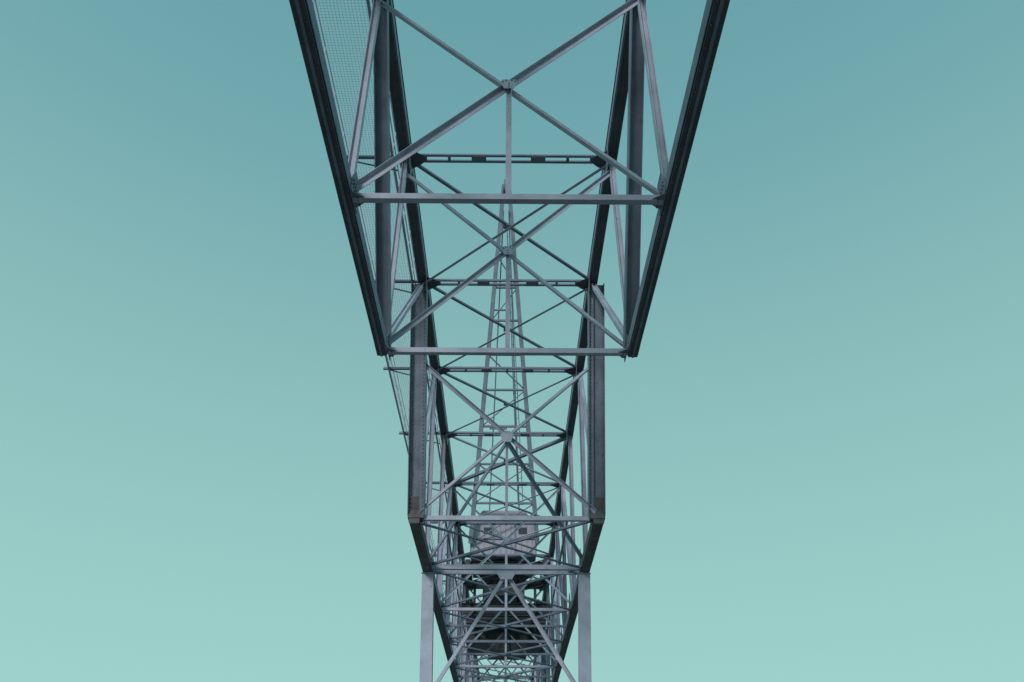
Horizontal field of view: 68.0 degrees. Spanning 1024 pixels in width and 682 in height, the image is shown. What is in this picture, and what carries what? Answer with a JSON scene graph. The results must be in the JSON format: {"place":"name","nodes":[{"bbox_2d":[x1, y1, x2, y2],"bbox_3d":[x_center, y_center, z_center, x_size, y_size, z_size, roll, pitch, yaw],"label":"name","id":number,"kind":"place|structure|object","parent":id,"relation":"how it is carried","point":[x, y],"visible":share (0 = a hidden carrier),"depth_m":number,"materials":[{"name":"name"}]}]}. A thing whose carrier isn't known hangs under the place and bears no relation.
{"place":"outdoors","nodes":[
{"label":"outdoors","id":0,"kind":"place"},
{"bbox_2d":[289,0,729,681],"bbox_3d":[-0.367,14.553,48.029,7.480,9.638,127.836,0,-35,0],"label":"chords","id":1,"kind":"object","parent":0,"point":[417,158],"visible":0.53,"depth_m":23.16,"materials":[{"name":"paint"}]},
{"bbox_2d":[347,0,645,681],"bbox_3d":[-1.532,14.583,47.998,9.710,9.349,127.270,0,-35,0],"label":"bracing","id":2,"kind":"object","parent":1,"relation":"attached to","point":[381,155],"visible":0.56,"depth_m":29.62,"materials":[{"name":"paint"}]},
{"bbox_2d":[313,0,464,680],"bbox_3d":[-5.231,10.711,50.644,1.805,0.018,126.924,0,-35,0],"label":"walkway grating","id":3,"kind":"object","parent":2,"relation":"on","point":[395,381],"visible":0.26,"depth_m":25.34,"materials":[{"name":"grey metal"}]},
{"bbox_2d":[312,0,473,677],"bbox_3d":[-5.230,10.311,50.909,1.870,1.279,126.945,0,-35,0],"label":"walkway rail","id":4,"kind":"object","parent":3,"relation":"on","point":[397,183],"visible":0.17,"depth_m":31.06,"materials":[{"name":"metal"}]},
{"bbox_2d":[461,179,550,659],"bbox_3d":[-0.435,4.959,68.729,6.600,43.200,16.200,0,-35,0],"label":"slewing jib crane","id":5,"kind":"object","parent":1,"relation":"on","point":[495,602],"visible":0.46,"depth_m":63.20,"materials":[{"name":"paint"}]},
{"bbox_2d":[484,527,526,533],"bbox_3d":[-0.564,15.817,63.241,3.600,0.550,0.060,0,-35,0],"label":"house windows","id":6,"kind":"structure","parent":5,"relation":"in","point":[523,530],"depth_m":63.24,"materials":[{"name":"grey glass"}]},
{"bbox_2d":[407,282,605,515],"bbox_3d":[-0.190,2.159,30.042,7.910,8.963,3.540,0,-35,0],"label":"raked columns","id":7,"kind":"structure","parent":1,"relation":"attached to","point":[595,451],"depth_m":29.86,"materials":[{"name":"metal"}]},
{"bbox_2d":[408,496,604,571],"bbox_3d":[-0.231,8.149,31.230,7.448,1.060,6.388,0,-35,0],"label":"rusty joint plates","id":8,"kind":"object","parent":1,"relation":"attached to","point":[416,518],"visible":0.84,"depth_m":29.36,"materials":[{"name":"metal"}]},
{"bbox_2d":[350,142,665,681],"bbox_3d":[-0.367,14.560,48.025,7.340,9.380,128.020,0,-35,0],"label":"gusset plates","id":9,"kind":"object","parent":1,"relation":"attached to","point":[659,184],"visible":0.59,"depth_m":21.49,"materials":[{"name":"paint"}]},
{"bbox_2d":[348,0,668,681],"bbox_3d":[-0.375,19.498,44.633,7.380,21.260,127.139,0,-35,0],"label":"lattice braces","id":10,"kind":"object","parent":1,"relation":"attached to","point":[401,197],"visible":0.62,"depth_m":25.12,"materials":[{"name":"paint"}]},
{"bbox_2d":[295,0,724,681],"bbox_3d":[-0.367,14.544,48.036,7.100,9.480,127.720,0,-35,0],"label":"chord webs","id":11,"kind":"object","parent":1,"relation":"attached to","point":[675,142],"visible":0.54,"depth_m":16.67,"materials":[{"name":"paint"}]},
{"bbox_2d":[295,0,728,678],"bbox_3d":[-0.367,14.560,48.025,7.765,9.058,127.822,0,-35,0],"label":"bolts","id":12,"kind":"object","parent":1,"relation":"attached to","point":[503,248],"visible":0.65,"depth_m":19.89,"materials":[{"name":"metal"}]},
{"bbox_2d":[0,0,1023,681],"label":"sky","id":13,"kind":"structure","parent":0,"point":[814,432],"materials":[{"name":"teal"}]}
]}

